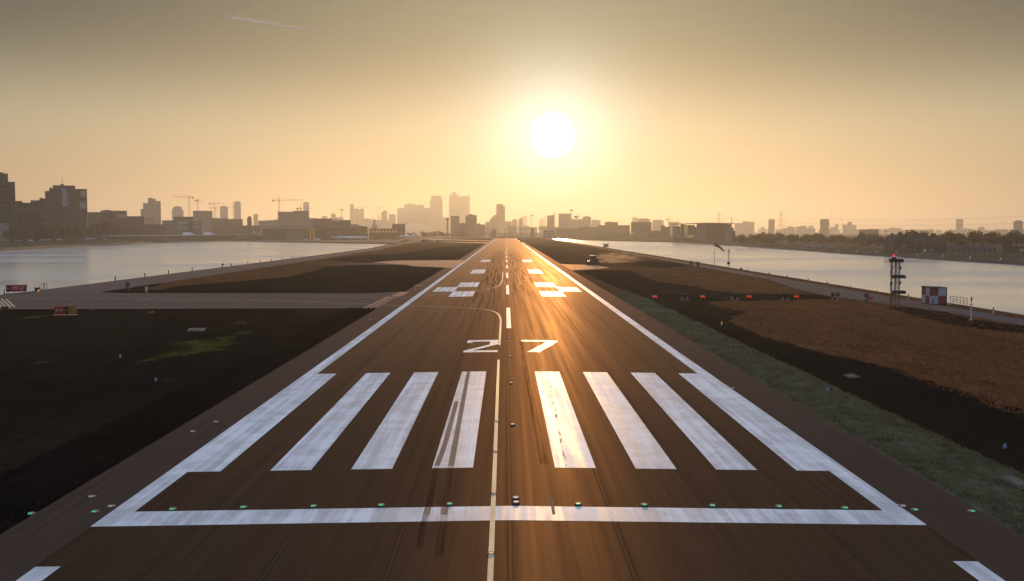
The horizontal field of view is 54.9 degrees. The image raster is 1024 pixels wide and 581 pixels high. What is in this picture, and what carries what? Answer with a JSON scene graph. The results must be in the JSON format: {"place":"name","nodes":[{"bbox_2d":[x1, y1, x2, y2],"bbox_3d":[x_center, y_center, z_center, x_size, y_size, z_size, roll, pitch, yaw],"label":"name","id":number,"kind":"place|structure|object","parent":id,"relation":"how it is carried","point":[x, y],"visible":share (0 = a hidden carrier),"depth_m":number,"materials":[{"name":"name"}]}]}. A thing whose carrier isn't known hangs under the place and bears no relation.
{"place":"outdoors","nodes":[
{"label":"outdoors","id":0,"kind":"place"},
{"bbox_2d":[0,236,262,248],"bbox_3d":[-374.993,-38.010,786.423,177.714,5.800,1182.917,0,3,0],"label":"embankment","id":1,"kind":"structure","parent":0,"point":[18,244],"depth_m":771.75,"materials":[{"name":"concrete"}]},
{"bbox_2d":[35,220,56,240],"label":"tree","id":2,"kind":"object","parent":1,"relation":"on","point":[46,227],"visible":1,"depth_m":715.53,"materials":[{"name":"green plant"}]},
{"bbox_2d":[62,222,79,240],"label":"tree","id":3,"kind":"object","parent":1,"relation":"on","point":[72,229],"visible":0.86,"depth_m":777.16,"materials":[{"name":"green plant"}]},
{"bbox_2d":[85,226,100,239],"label":"tree","id":4,"kind":"object","parent":1,"relation":"on","point":[94,231],"visible":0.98,"depth_m":835.71,"materials":[{"name":"green plant"}]},
{"bbox_2d":[89,221,106,237],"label":"tree","id":5,"kind":"object","parent":1,"relation":"on","point":[101,227],"visible":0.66,"depth_m":852.61,"materials":[{"name":"green plant"}]},
{"bbox_2d":[141,198,160,223],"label":"apartment tower","id":6,"kind":"structure","parent":0,"point":[151,211],"depth_m":1873.98,"materials":[{"name":"concrete"}]},
{"bbox_2d":[172,206,183,219],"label":"apartment tower","id":7,"kind":"structure","parent":0,"point":[177,211],"depth_m":2455.99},
{"bbox_2d":[0,318,356,527],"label":"grass","id":8,"kind":"structure","parent":0,"point":[64,491],"depth_m":50.37,"materials":[{"name":"plant"}]},
{"bbox_2d":[0,240,386,294],"bbox_3d":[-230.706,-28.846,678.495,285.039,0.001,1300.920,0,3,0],"label":"water","id":9,"kind":"structure","parent":0,"point":[52,268],"depth_m":429.01,"materials":[{"name":"beige liquid"}]},
{"bbox_2d":[193,211,212,234],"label":"office block","id":10,"kind":"structure","parent":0,"point":[205,218],"depth_m":1619.56,"materials":[{"name":"concrete"}]},
{"bbox_2d":[31,244,400,291],"bbox_3d":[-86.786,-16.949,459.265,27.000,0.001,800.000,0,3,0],"label":"perimeter road","id":11,"kind":"structure","parent":0,"point":[114,285],"depth_m":236.01,"materials":[{"name":"asphalt"}]},
{"bbox_2d":[212,218,260,234],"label":"terrace","id":12,"kind":"structure","parent":0,"point":[224,226],"depth_m":1535.99,"materials":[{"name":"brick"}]},
{"bbox_2d":[234,201,240,218],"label":"apartment tower","id":13,"kind":"structure","parent":0,"point":[237,209],"depth_m":3074.03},
{"bbox_2d":[0,238,495,580],"bbox_3d":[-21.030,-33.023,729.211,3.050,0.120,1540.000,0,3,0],"label":"runway shoulder","id":14,"kind":"object","parent":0,"point":[30,542],"visible":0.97,"depth_m":44.74},
{"bbox_2d":[0,298,501,344],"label":"taxi line","id":15,"kind":"object","parent":14,"relation":"on","point":[499,342],"visible":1,"depth_m":118.67,"materials":[{"name":"yellow paint"}]},
{"bbox_2d":[258,220,277,232],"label":"terrace","id":16,"kind":"structure","parent":0,"point":[269,224],"depth_m":1647.35,"materials":[{"name":"concrete"}]},
{"bbox_2d":[232,17,316,31],"bbox_3d":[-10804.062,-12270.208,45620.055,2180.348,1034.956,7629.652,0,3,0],"label":"contrail","id":17,"kind":"object","parent":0,"point":[257,21],"visible":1,"depth_m":44639.45,"materials":[{"name":"white"}]},
{"bbox_2d":[278,211,316,229],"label":"blank block","id":18,"kind":"structure","parent":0,"point":[295,218],"depth_m":1461.93,"materials":[{"name":"concrete"}]},
{"bbox_2d":[229,235,498,243],"bbox_3d":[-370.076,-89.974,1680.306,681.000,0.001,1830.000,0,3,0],"label":"apron","id":19,"kind":"object","parent":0,"point":[411,240],"visible":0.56,"depth_m":1154.69,"materials":[{"name":"concrete"}]},
{"bbox_2d":[162,217,201,234],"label":"banded office","id":20,"kind":"structure","parent":19,"relation":"on","point":[178,225],"depth_m":1230.73,"materials":[{"name":"concrete"}]},
{"bbox_2d":[106,232,261,240],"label":"station canopy","id":21,"kind":"object","parent":19,"relation":"on","point":[189,236],"visible":0.8,"depth_m":1100.77,"materials":[{"name":"grey metal"}]},
{"bbox_2d":[261,224,359,239],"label":"airport terminal","id":22,"kind":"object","parent":19,"relation":"on","point":[293,233],"visible":0.88,"depth_m":1208.15,"materials":[{"name":"concrete"}]},
{"bbox_2d":[313,219,350,227],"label":"terminal office","id":23,"kind":"structure","parent":19,"relation":"on","point":[329,222],"depth_m":1354.07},
{"bbox_2d":[359,226,367,239],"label":"terminal annex","id":24,"kind":"object","parent":19,"relation":"on","point":[363,230],"visible":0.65,"depth_m":1283.30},
{"bbox_2d":[369,229,399,238],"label":"building","id":25,"kind":"structure","parent":0,"point":[384,233],"depth_m":1297.04,"materials":[{"name":"concrete"}]},
{"bbox_2d":[392,224,404,235],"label":"cargo building","id":26,"kind":"structure","parent":0,"point":[401,227],"depth_m":1487.69,"materials":[{"name":"concrete"}]},
{"bbox_2d":[417,205,423,223],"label":"bank tower","id":27,"kind":"structure","parent":0,"point":[420,213],"depth_m":5570.33,"materials":[{"name":"grey glass"}]},
{"bbox_2d":[424,208,429,227],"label":"bank tower","id":28,"kind":"structure","parent":0,"point":[426,213],"depth_m":5584.26,"materials":[{"name":"grey glass"}]},
{"bbox_2d":[430,195,442,232],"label":"bank tower","id":29,"kind":"structure","parent":0,"point":[436,213],"depth_m":5508.66,"materials":[{"name":"grey glass"}]},
{"bbox_2d":[449,191,458,232],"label":"pyramid skyscraper","id":30,"kind":"structure","parent":0,"point":[454,203],"depth_m":5473.31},
{"bbox_2d":[451,216,458,236],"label":"estate block","id":31,"kind":"structure","parent":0,"point":[454,226],"depth_m":1892.89,"materials":[{"name":"concrete"}]},
{"bbox_2d":[459,196,469,222],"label":"bank tower","id":32,"kind":"structure","parent":0,"point":[464,206],"depth_m":5595.58,"materials":[{"name":"grey glass"}]},
{"bbox_2d":[466,214,476,236],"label":"estate block","id":33,"kind":"structure","parent":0,"point":[471,224],"depth_m":1884.74,"materials":[{"name":"concrete"}]},
{"bbox_2d":[477,223,484,236],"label":"estate block","id":34,"kind":"structure","parent":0,"point":[480,229],"depth_m":1905.74,"materials":[{"name":"concrete"}]},
{"bbox_2d":[485,204,511,233],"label":"stepped tower","id":35,"kind":"structure","parent":0,"point":[497,221],"depth_m":3491.70,"materials":[{"name":"concrete"}]},
{"bbox_2d":[15,238,1005,580],"bbox_3d":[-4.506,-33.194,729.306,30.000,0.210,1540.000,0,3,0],"label":"runway","id":36,"kind":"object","parent":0,"point":[587,330],"visible":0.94,"depth_m":39.78,"materials":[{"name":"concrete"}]},
{"bbox_2d":[16,566,60,580],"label":"side line","id":37,"kind":"object","parent":36,"relation":"on","point":[37,573],"visible":1,"depth_m":30.41,"materials":[{"name":"white paint"}]},
{"bbox_2d":[168,374,335,471],"bbox_3d":[-14.057,7.057,58.170,2.340,0.033,29.866,0,3,0],"label":"threshold stripe","id":38,"kind":"object","parent":36,"relation":"on","point":[222,451],"visible":1,"depth_m":52.57,"materials":[{"name":"white paint"}]},
{"bbox_2d":[112,239,494,511],"bbox_3d":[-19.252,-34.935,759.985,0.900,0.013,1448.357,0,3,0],"label":"side line","id":39,"kind":"object","parent":36,"relation":"on","point":[138,500],"visible":1,"depth_m":43.16,"materials":[{"name":"white paint"}]},
{"bbox_2d":[270,373,389,470],"bbox_3d":[-9.807,6.996,58.193,1.800,0.025,29.866,0,3,0],"label":"threshold stripe","id":40,"kind":"object","parent":36,"relation":"on","point":[309,449],"visible":1,"depth_m":52.73,"materials":[{"name":"white paint"}]},
{"bbox_2d":[352,372,437,468],"bbox_3d":[-6.257,6.945,58.213,1.800,0.025,29.866,0,3,0],"label":"threshold stripe","id":41,"kind":"object","parent":36,"relation":"on","point":[383,448],"visible":1,"depth_m":52.74,"materials":[{"name":"white paint"}]},
{"bbox_2d":[433,287,457,291],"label":"touchdown block","id":42,"kind":"structure","parent":36,"relation":"on","point":[448,289],"depth_m":178.39,"materials":[{"name":"white paint"}]},
{"bbox_2d":[432,371,485,467],"bbox_3d":[-2.707,6.894,58.232,1.800,0.025,29.866,0,3,0],"label":"threshold stripe","id":43,"kind":"object","parent":36,"relation":"on","point":[466,449],"visible":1,"depth_m":53.18,"materials":[{"name":"white paint"}]},
{"bbox_2d":[434,401,458,465],"bbox_3d":[-3.340,7.265,52.037,0.338,0.005,16.609,0,3,0],"label":"tyre mark","id":44,"kind":"object","parent":43,"relation":"on","point":[444,443],"visible":1,"depth_m":49.95,"materials":[{"name":"rubber"}]},
{"bbox_2d":[448,371,469,465],"bbox_3d":[-2.961,6.879,58.397,0.280,0.008,29.491,0,3,-1],"label":"tyre mark","id":45,"kind":"object","parent":43,"relation":"on","point":[456,436],"visible":1,"depth_m":53.02,"materials":[{"name":"rubber"}]},
{"bbox_2d":[448,291,474,296],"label":"touchdown block","id":46,"kind":"structure","parent":36,"relation":"on","point":[459,294],"depth_m":163.89,"materials":[{"name":"white paint"}]},
{"bbox_2d":[463,340,497,351],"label":"runway number","id":47,"kind":"object","parent":36,"relation":"on","point":[493,342],"visible":1,"depth_m":88.93,"materials":[{"name":"white paint"}]},
{"bbox_2d":[487,360,499,580],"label":"taxi line","id":48,"kind":"object","parent":36,"relation":"on","point":[491,539],"visible":1,"depth_m":38.81,"materials":[{"name":"yellow paint"}]},
{"bbox_2d":[90,506,925,526],"bbox_3d":[-0.087,8.278,36.285,30.000,0.210,1.835,0,3,0],"label":"threshold line","id":49,"kind":"object","parent":36,"relation":"on","point":[481,513],"visible":1,"depth_m":36.24,"materials":[{"name":"white paint"}]},
{"bbox_2d":[521,340,556,351],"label":"runway number","id":50,"kind":"object","parent":36,"relation":"on","point":[545,345],"visible":1,"depth_m":90.75,"materials":[{"name":"white paint"}]},
{"bbox_2d":[539,291,565,296],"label":"touchdown block","id":51,"kind":"structure","parent":36,"relation":"on","point":[549,293],"depth_m":165.87,"materials":[{"name":"white paint"}]},
{"bbox_2d":[535,371,595,467],"bbox_3d":[2.692,6.898,58.267,1.800,0.025,29.866,0,3,0],"label":"threshold stripe","id":52,"kind":"object","parent":36,"relation":"on","point":[572,446],"visible":1,"depth_m":52.76,"materials":[{"name":"white paint"}]},
{"bbox_2d":[583,372,675,468],"bbox_3d":[6.242,6.947,58.293,1.800,0.025,29.866,0,3,0],"label":"threshold stripe","id":53,"kind":"object","parent":36,"relation":"on","point":[643,448],"visible":1,"depth_m":52.77,"materials":[{"name":"white paint"}]},
{"bbox_2d":[631,373,756,469],"bbox_3d":[9.792,6.995,58.318,1.800,0.025,29.866,0,3,0],"label":"threshold stripe","id":54,"kind":"object","parent":36,"relation":"on","point":[717,450],"visible":1,"depth_m":52.76,"materials":[{"name":"white paint"}]},
{"bbox_2d":[515,238,905,510],"bbox_3d":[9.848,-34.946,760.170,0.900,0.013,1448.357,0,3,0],"label":"side line","id":55,"kind":"object","parent":36,"relation":"on","point":[881,501],"visible":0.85,"depth_m":43.37,"materials":[{"name":"white paint"}]},
{"bbox_2d":[679,373,848,470],"bbox_3d":[13.602,7.047,58.346,2.340,0.033,29.866,0,3,0],"label":"threshold stripe","id":56,"kind":"object","parent":36,"relation":"on","point":[795,451],"visible":1,"depth_m":52.80,"materials":[{"name":"white paint"}]},
{"bbox_2d":[953,561,1004,580],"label":"side line","id":57,"kind":"object","parent":36,"relation":"on","point":[978,570],"visible":1,"depth_m":30.62,"materials":[{"name":"white paint"}]},
{"bbox_2d":[0,238,1023,536],"bbox_3d":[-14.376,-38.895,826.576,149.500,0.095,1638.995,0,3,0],"label":"airfield turf","id":58,"kind":"structure","parent":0,"point":[64,380],"depth_m":85.43,"materials":[{"name":"plant"}]},
{"bbox_2d":[3,285,31,294],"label":"taxiway sign","id":59,"kind":"object","parent":58,"relation":"on","point":[13,288],"visible":1,"depth_m":166.14,"materials":[{"name":"metal"}]},
{"bbox_2d":[53,306,77,315],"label":"taxiway sign","id":60,"kind":"object","parent":58,"relation":"on","point":[61,311],"visible":1,"depth_m":123.92,"materials":[{"name":"metal"}]},
{"bbox_2d":[0,292,397,308],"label":"taxiway","id":61,"kind":"structure","parent":58,"relation":"on","point":[78,300],"depth_m":150.47,"materials":[{"name":"asphalt"}]},
{"bbox_2d":[375,260,465,267],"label":"taxiway","id":62,"kind":"structure","parent":58,"relation":"on","point":[439,263],"depth_m":334.71,"materials":[{"name":"asphalt"}]},
{"bbox_2d":[586,255,600,264],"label":"tractor","id":63,"kind":"object","parent":58,"relation":"on","point":[592,259],"visible":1,"depth_m":311.95,"materials":[{"name":"paint"}]},
{"bbox_2d":[693,317,1023,473],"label":"soil","id":64,"kind":"structure","parent":58,"relation":"on","point":[902,384],"depth_m":67.26,"materials":[{"name":"soil"}]},
{"bbox_2d":[888,255,905,305],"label":"radar mast","id":65,"kind":"object","parent":58,"relation":"on","point":[896,279],"visible":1,"depth_m":139.35,"materials":[{"name":"grey metal"}]},
{"bbox_2d":[921,285,947,304],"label":"checkered hut","id":66,"kind":"object","parent":58,"relation":"on","point":[933,294],"visible":1,"depth_m":142.18,"materials":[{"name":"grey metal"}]},
{"bbox_2d":[998,475,1023,490],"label":"drain cover","id":67,"kind":"object","parent":58,"relation":"on","point":[1019,482],"visible":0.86,"depth_m":41.39,"materials":[{"name":"concrete"}]},
{"bbox_2d":[0,0,1023,231],"label":"sky","id":68,"kind":"structure","parent":0,"point":[876,113],"materials":[{"name":"orange"}]},
{"bbox_2d":[518,226,529,234],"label":"block","id":69,"kind":"structure","parent":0,"point":[525,230],"depth_m":2713.79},
{"bbox_2d":[543,229,555,237],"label":"bridge house","id":70,"kind":"structure","parent":0,"point":[549,233],"depth_m":1695.92,"materials":[{"name":"concrete"}]},
{"bbox_2d":[560,264,608,269],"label":"pavement","id":71,"kind":"structure","parent":0,"point":[575,267],"depth_m":288.28,"materials":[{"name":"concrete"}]},
{"bbox_2d":[598,231,660,237],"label":"garden hall","id":72,"kind":"structure","parent":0,"point":[610,235],"depth_m":1548.64,"materials":[{"name":"concrete"}]},
{"bbox_2d":[345,232,1023,261],"bbox_3d":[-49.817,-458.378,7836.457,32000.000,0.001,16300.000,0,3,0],"label":"ground","id":73,"kind":"structure","parent":0,"point":[998,254],"depth_m":745.81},
{"bbox_2d":[0,223,9,241],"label":"storage shed","id":74,"kind":"structure","parent":73,"relation":"on","point":[4,227],"depth_m":661.41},
{"bbox_2d":[0,172,15,239],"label":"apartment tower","id":75,"kind":"structure","parent":73,"relation":"on","point":[7,204],"depth_m":710.23,"materials":[{"name":"concrete"}]},
{"bbox_2d":[10,225,33,240],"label":"storage shed","id":76,"kind":"structure","parent":73,"relation":"on","point":[25,228],"depth_m":715.76,"materials":[{"name":"brick"}]},
{"bbox_2d":[16,197,45,239],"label":"refinery hall","id":77,"kind":"structure","parent":73,"relation":"on","point":[33,212],"depth_m":753.90,"materials":[{"name":"concrete"}]},
{"bbox_2d":[45,183,87,238],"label":"flour mill","id":78,"kind":"object","parent":73,"relation":"on","point":[66,205],"visible":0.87,"depth_m":864.12,"materials":[{"name":"concrete"}]},
{"bbox_2d":[0,240,222,250],"bbox_3d":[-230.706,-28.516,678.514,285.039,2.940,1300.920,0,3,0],"label":"quay wall","id":79,"kind":"structure","parent":73,"relation":"on","point":[94,245],"depth_m":782.63,"materials":[{"name":"concrete"}]},
{"bbox_2d":[94,227,152,237],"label":"storage shed","id":80,"kind":"structure","parent":73,"relation":"on","point":[123,231],"depth_m":1019.45,"materials":[{"name":"brick"}]},
{"bbox_2d":[88,210,164,237],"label":"warehouse","id":81,"kind":"structure","parent":73,"relation":"on","point":[122,218],"depth_m":1076.16,"materials":[{"name":"brick"}]},
{"bbox_2d":[364,218,388,233],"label":"office block","id":82,"kind":"structure","parent":73,"relation":"on","point":[368,222],"depth_m":4247.64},
{"bbox_2d":[381,210,386,228],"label":"riverside tower","id":83,"kind":"structure","parent":73,"relation":"on","point":[384,219],"depth_m":4254.19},
{"bbox_2d":[397,206,404,223],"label":"bank tower","id":84,"kind":"structure","parent":73,"relation":"on","point":[400,213],"depth_m":5549.86,"materials":[{"name":"grey glass"}]},
{"bbox_2d":[404,203,416,223],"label":"bank tower","id":85,"kind":"structure","parent":73,"relation":"on","point":[410,212],"depth_m":5585.20,"materials":[{"name":"grey glass"}]},
{"bbox_2d":[401,218,431,233],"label":"arena dome","id":86,"kind":"structure","parent":73,"relation":"on","point":[417,228],"depth_m":4589.89,"materials":[{"name":"fabric"}]},
{"bbox_2d":[558,214,570,227],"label":"grain silo","id":87,"kind":"object","parent":73,"relation":"on","point":[564,220],"visible":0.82,"depth_m":2789.32,"materials":[{"name":"concrete"}]},
{"bbox_2d":[571,216,590,227],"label":"grain silo","id":88,"kind":"object","parent":73,"relation":"on","point":[578,223],"visible":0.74,"depth_m":2797.43,"materials":[{"name":"concrete"}]},
{"bbox_2d":[556,225,629,236],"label":"exhibition hall","id":89,"kind":"structure","parent":73,"relation":"on","point":[586,231],"depth_m":1891.22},
{"bbox_2d":[630,222,651,237],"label":"dockside office","id":90,"kind":"structure","parent":73,"relation":"on","point":[638,229],"depth_m":1633.27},
{"bbox_2d":[652,220,663,230],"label":"office block","id":91,"kind":"structure","parent":73,"relation":"on","point":[656,224],"depth_m":2961.86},
{"bbox_2d":[550,238,1023,264],"bbox_3d":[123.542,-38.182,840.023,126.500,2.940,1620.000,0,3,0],"label":"quay wall","id":92,"kind":"structure","parent":73,"relation":"on","point":[958,259],"depth_m":484.77,"materials":[{"name":"concrete"}]},
{"bbox_2d":[842,222,855,233],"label":"hospital","id":93,"kind":"structure","parent":73,"relation":"on","point":[850,227],"depth_m":3683.73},
{"bbox_2d":[944,231,958,244],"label":"tree","id":94,"kind":"object","parent":73,"relation":"on","point":[951,236],"visible":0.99,"depth_m":581.89,"materials":[{"name":"green plant"}]},
{"bbox_2d":[953,233,968,244],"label":"tree","id":95,"kind":"object","parent":73,"relation":"on","point":[960,239],"visible":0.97,"depth_m":580.61,"materials":[{"name":"green plant"}]},
{"bbox_2d":[949,245,995,251],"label":"boat shed","id":96,"kind":"object","parent":73,"relation":"on","point":[961,248],"visible":0.96,"depth_m":507.52,"materials":[{"name":"stone"}]},
{"bbox_2d":[967,230,982,245],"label":"tree","id":97,"kind":"object","parent":73,"relation":"on","point":[975,237],"visible":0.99,"depth_m":559.35,"materials":[{"name":"green plant"}]},
{"bbox_2d":[979,230,999,245],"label":"tree","id":98,"kind":"object","parent":73,"relation":"on","point":[988,237],"visible":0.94,"depth_m":548.14,"materials":[{"name":"green plant"}]},
{"bbox_2d":[994,234,1012,246],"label":"tree","id":99,"kind":"object","parent":73,"relation":"on","point":[1001,239],"visible":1,"depth_m":534.26,"materials":[{"name":"green plant"}]},
{"bbox_2d":[1003,247,1023,252],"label":"boat shed","id":100,"kind":"object","parent":73,"relation":"on","point":[1013,249],"visible":0.93,"depth_m":481.16,"materials":[{"name":"brick"}]},
{"bbox_2d":[1009,230,1021,246],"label":"tree","id":101,"kind":"object","parent":73,"relation":"on","point":[1014,235],"visible":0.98,"depth_m":532.11,"materials":[{"name":"green plant"}]},
{"bbox_2d":[672,217,734,240],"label":"glass pavilion","id":102,"kind":"structure","parent":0,"point":[714,232],"depth_m":1086.66,"materials":[{"name":"grey metal"}]},
{"bbox_2d":[742,221,753,233],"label":"office block","id":103,"kind":"structure","parent":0,"point":[749,226],"depth_m":3494.76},
{"bbox_2d":[516,238,1023,580],"bbox_3d":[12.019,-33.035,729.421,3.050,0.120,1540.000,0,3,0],"label":"runway shoulder","id":104,"kind":"object","parent":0,"point":[995,546],"visible":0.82,"depth_m":44.59},
{"bbox_2d":[768,219,774,234],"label":"apartment tower","id":105,"kind":"structure","parent":0,"point":[771,225],"depth_m":2895.70,"materials":[{"name":"concrete"}]},
{"bbox_2d":[546,238,1023,324],"bbox_3d":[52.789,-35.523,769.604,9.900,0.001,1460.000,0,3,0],"label":"perimeter road","id":106,"kind":"structure","parent":0,"point":[829,290],"depth_m":164.89,"materials":[{"name":"asphalt"}]},
{"bbox_2d":[782,226,794,234],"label":"office block","id":107,"kind":"structure","parent":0,"point":[789,230],"depth_m":3364.53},
{"bbox_2d":[556,238,1023,314],"bbox_3d":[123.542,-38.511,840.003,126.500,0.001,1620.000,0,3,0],"label":"water","id":108,"kind":"structure","parent":0,"point":[998,287],"depth_m":304.98,"materials":[{"name":"beige liquid"}]},
{"bbox_2d":[796,226,814,233],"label":"office block","id":109,"kind":"structure","parent":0,"point":[801,230],"depth_m":3445.70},
{"bbox_2d":[820,219,828,235],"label":"apartment tower","id":110,"kind":"structure","parent":0,"point":[825,224],"depth_m":2473.81,"materials":[{"name":"concrete"}]},
{"bbox_2d":[645,311,1023,531],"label":"grass","id":111,"kind":"structure","parent":0,"point":[892,451],"depth_m":51.72,"materials":[{"name":"plant"}]},
{"bbox_2d":[704,300,1023,416],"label":"grass","id":112,"kind":"structure","parent":0,"point":[950,365],"depth_m":92.53,"materials":[{"name":"plant"}]},
{"bbox_2d":[884,231,947,252],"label":"mill house","id":113,"kind":"structure","parent":0,"point":[916,243],"depth_m":482.43,"materials":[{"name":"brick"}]},
{"bbox_2d":[1013,220,1022,234],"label":"apartment tower","id":114,"kind":"structure","parent":0,"point":[1017,226],"depth_m":2309.20,"materials":[{"name":"concrete"}]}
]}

